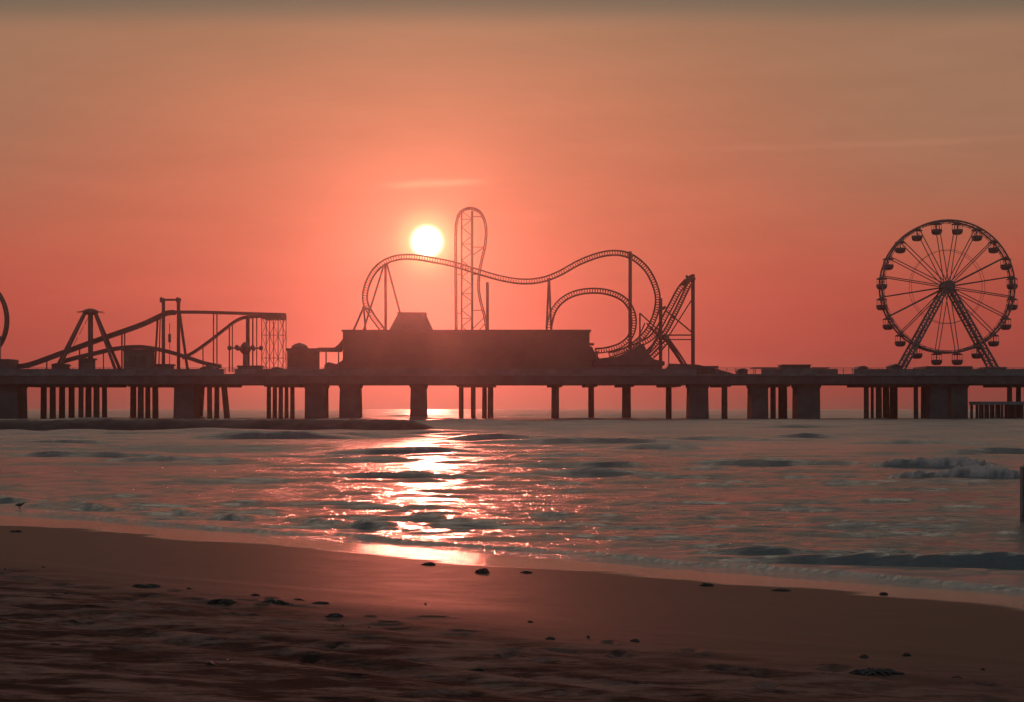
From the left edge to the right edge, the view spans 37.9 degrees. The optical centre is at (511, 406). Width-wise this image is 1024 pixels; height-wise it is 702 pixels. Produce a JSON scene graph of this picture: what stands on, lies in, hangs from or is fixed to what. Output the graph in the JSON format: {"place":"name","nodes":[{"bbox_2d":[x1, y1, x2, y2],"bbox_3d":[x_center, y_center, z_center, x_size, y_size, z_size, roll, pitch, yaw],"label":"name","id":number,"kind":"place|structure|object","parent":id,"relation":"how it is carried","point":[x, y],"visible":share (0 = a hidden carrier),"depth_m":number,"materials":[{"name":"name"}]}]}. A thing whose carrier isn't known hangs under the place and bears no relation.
{"place":"outdoors","nodes":[
{"label":"outdoors","id":0,"kind":"place"},
{"bbox_2d":[0,515,1023,701],"bbox_3d":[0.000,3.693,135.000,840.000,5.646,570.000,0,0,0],"label":"beach","id":1,"kind":"structure","parent":0,"point":[109,628],"depth_m":14.62,"materials":[{"name":"brown sand"}]},
{"bbox_2d":[132,583,159,587],"bbox_3d":[-4.439,2.175,18.137,0.267,0.045,0.279,0,0,45],"label":"seaweed clump","id":2,"kind":"object","parent":1,"relation":"on","point":[148,585],"visible":0.99,"depth_m":18.09,"materials":[{"name":"black plant"}]},
{"bbox_2d":[207,598,238,603],"bbox_3d":[-3.163,2.123,16.318,0.356,0.060,0.244,0,0,0],"label":"seaweed clump","id":3,"kind":"object","parent":1,"relation":"on","point":[222,601],"visible":1,"depth_m":16.26,"materials":[{"name":"black plant"}]},
{"bbox_2d":[261,599,291,604],"bbox_3d":[-2.617,2.156,16.442,0.380,0.072,0.253,0,0,0],"label":"seaweed clump","id":4,"kind":"object","parent":1,"relation":"on","point":[278,602],"visible":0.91,"depth_m":16.41,"materials":[{"name":"black plant"}]},
{"bbox_2d":[312,601,328,603],"bbox_3d":[-2.134,2.188,16.641,0.194,0.037,0.127,0,0,0],"label":"seaweed clump","id":5,"kind":"object","parent":1,"relation":"on","point":[320,602],"visible":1,"depth_m":16.62,"materials":[{"name":"black plant"}]},
{"bbox_2d":[325,613,342,617],"bbox_3d":[-1.809,2.125,15.191,0.187,0.045,0.120,0,0,0],"label":"seaweed clump","id":6,"kind":"object","parent":1,"relation":"on","point":[335,615],"visible":1,"depth_m":15.18,"materials":[{"name":"black plant"}]},
{"bbox_2d":[421,562,435,564],"bbox_3d":[-1.275,2.391,22.706,0.187,0.052,0.168,0,0,-42],"label":"seaweed clump","id":7,"kind":"object","parent":1,"relation":"on","point":[429,563],"visible":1,"depth_m":22.68,"materials":[{"name":"black plant"}]},
{"bbox_2d":[475,568,489,572],"bbox_3d":[-0.426,2.363,21.481,0.217,0.077,0.157,0,0,0],"label":"seaweed clump","id":8,"kind":"object","parent":1,"relation":"on","point":[483,570],"visible":1,"depth_m":21.45,"materials":[{"name":"black plant"}]},
{"bbox_2d":[0,566,984,682],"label":"beach wrack","id":9,"kind":"object","parent":1,"relation":"on","point":[475,669],"visible":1,"depth_m":12.26,"materials":[{"name":"black plant"}]},
{"bbox_2d":[699,583,713,585],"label":"seaweed clump","id":10,"kind":"object","parent":1,"relation":"on","point":[706,584],"visible":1,"depth_m":20.18,"materials":[{"name":"black plant"}]},
{"bbox_2d":[771,589,790,590],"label":"seaweed clump","id":11,"kind":"object","parent":1,"relation":"on","point":[780,590],"visible":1,"depth_m":19.70,"materials":[{"name":"black plant"}]},
{"bbox_2d":[848,668,903,675],"bbox_3d":[2.956,2.160,12.174,0.379,0.049,0.308,0,0,-29],"label":"seaweed clump","id":12,"kind":"object","parent":1,"relation":"on","point":[873,671],"visible":1,"depth_m":12.13,"materials":[{"name":"black plant"}]},
{"bbox_2d":[0,409,1023,595],"bbox_3d":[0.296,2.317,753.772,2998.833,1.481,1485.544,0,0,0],"label":"water","id":13,"kind":"structure","parent":0,"point":[905,498],"depth_m":46.03,"materials":[{"name":"grey liquid"}]},
{"bbox_2d":[0,419,433,430],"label":"rock groyne","id":14,"kind":"object","parent":13,"relation":"in","point":[166,424],"visible":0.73,"depth_m":157.09,"materials":[{"name":"black stone"}]},
{"bbox_2d":[0,368,1023,418],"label":"pleasure pier","id":15,"kind":"structure","parent":13,"relation":"in","point":[944,393],"depth_m":301.71,"materials":[{"name":"wood"}]},
{"bbox_2d":[0,292,18,368],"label":"ring ride","id":16,"kind":"object","parent":15,"relation":"on","point":[8,363],"visible":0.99,"depth_m":308.08,"materials":[{"name":"black metal"}]},
{"bbox_2d":[51,363,70,368],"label":"booth","id":17,"kind":"object","parent":15,"relation":"on","point":[60,366],"visible":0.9,"depth_m":302.60,"materials":[{"name":"paint"}]},
{"bbox_2d":[78,358,96,368],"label":"booth","id":18,"kind":"object","parent":15,"relation":"on","point":[86,363],"visible":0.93,"depth_m":302.60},
{"bbox_2d":[57,308,120,368],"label":"tower ride","id":19,"kind":"object","parent":15,"relation":"on","point":[90,312],"visible":0.89,"depth_m":308.51,"materials":[{"name":"black metal"}]},
{"bbox_2d":[122,349,155,368],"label":"ticket hut","id":20,"kind":"object","parent":15,"relation":"on","point":[138,358],"visible":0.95,"depth_m":302.50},
{"bbox_2d":[140,355,144,368],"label":"door","id":21,"kind":"structure","parent":20,"relation":"in","point":[142,357],"depth_m":302.36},
{"bbox_2d":[17,297,286,371],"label":"flume ride","id":22,"kind":"object","parent":15,"relation":"on","point":[266,316],"visible":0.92,"depth_m":311.23,"materials":[{"name":"black metal"}]},
{"bbox_2d":[155,364,175,368],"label":"booth","id":23,"kind":"object","parent":15,"relation":"on","point":[164,366],"visible":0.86,"depth_m":302.60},
{"bbox_2d":[200,365,220,368],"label":"booth","id":24,"kind":"object","parent":15,"relation":"on","point":[208,367],"visible":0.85,"depth_m":302.55,"materials":[{"name":"paint"}]},
{"bbox_2d":[227,342,262,364],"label":"spinner ride","id":25,"kind":"object","parent":15,"relation":"on","point":[245,348],"visible":0.98,"depth_m":306.41,"materials":[{"name":"grey metal"}]},
{"bbox_2d":[237,365,263,368],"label":"booth","id":26,"kind":"object","parent":15,"relation":"on","point":[250,367],"visible":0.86,"depth_m":302.60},
{"bbox_2d":[286,339,342,368],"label":"domed kiosk","id":27,"kind":"object","parent":15,"relation":"on","point":[301,356],"visible":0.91,"depth_m":303.00,"materials":[{"name":"paint"}]},
{"bbox_2d":[341,312,590,368],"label":"amusement hall","id":28,"kind":"structure","parent":15,"relation":"on","point":[410,340],"depth_m":301.20,"materials":[{"name":"paint"}]},
{"bbox_2d":[590,343,598,368],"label":"stair tower","id":29,"kind":"structure","parent":28,"relation":"attached to","point":[592,355],"depth_m":307.50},
{"bbox_2d":[342,207,695,366],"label":"roller coaster","id":30,"kind":"object","parent":15,"relation":"on","point":[660,335],"visible":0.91,"depth_m":313.65,"materials":[{"name":"black metal"}]},
{"bbox_2d":[592,344,664,368],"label":"coaster station","id":31,"kind":"object","parent":15,"relation":"on","point":[638,356],"visible":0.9,"depth_m":303.20,"materials":[{"name":"paint"}]},
{"bbox_2d":[665,363,732,373],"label":"flat canopy","id":32,"kind":"object","parent":15,"relation":"on","point":[701,369],"visible":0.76,"depth_m":307.10,"materials":[{"name":"grey metal"}]},
{"bbox_2d":[736,368,747,373],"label":"booth","id":33,"kind":"object","parent":15,"relation":"on","point":[739,371],"visible":0.86,"depth_m":302.60,"materials":[{"name":"paint"}]},
{"bbox_2d":[750,367,779,373],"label":"sunshade","id":34,"kind":"object","parent":15,"relation":"on","point":[755,368],"visible":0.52,"depth_m":303.25,"materials":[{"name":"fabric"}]},
{"bbox_2d":[777,364,810,368],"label":"booth","id":35,"kind":"object","parent":15,"relation":"on","point":[793,366],"visible":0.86,"depth_m":302.60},
{"bbox_2d":[810,367,829,368],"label":"sunshade","id":36,"kind":"object","parent":15,"relation":"on","point":[819,367],"visible":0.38,"depth_m":303.27,"materials":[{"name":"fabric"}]},
{"bbox_2d":[853,366,868,368],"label":"booth","id":37,"kind":"object","parent":15,"relation":"on","point":[862,367],"visible":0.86,"depth_m":302.24,"materials":[{"name":"paint"}]},
{"bbox_2d":[886,364,903,368],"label":"booth","id":38,"kind":"object","parent":15,"relation":"on","point":[894,366],"visible":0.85,"depth_m":302.60,"materials":[{"name":"paint"}]},
{"bbox_2d":[876,219,1017,368],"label":"ferris wheel","id":39,"kind":"object","parent":15,"relation":"on","point":[947,287],"visible":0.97,"depth_m":311.43,"materials":[{"name":"metal"}]},
{"bbox_2d":[979,367,1006,368],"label":"booth","id":40,"kind":"object","parent":15,"relation":"on","point":[992,367],"visible":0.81,"depth_m":302.24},
{"bbox_2d":[969,402,1023,418],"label":"landing stage","id":41,"kind":"object","parent":13,"relation":"in","point":[994,410],"visible":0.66,"depth_m":292.85,"materials":[{"name":"black wood"}]},
{"bbox_2d":[1020,466,1023,521],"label":"mooring post","id":42,"kind":"object","parent":13,"relation":"in","point":[1021,493],"visible":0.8,"depth_m":30.86,"materials":[{"name":"grey metal"}]},
{"bbox_2d":[0,0,1023,408],"label":"sky","id":43,"kind":"structure","parent":0,"point":[211,155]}
]}

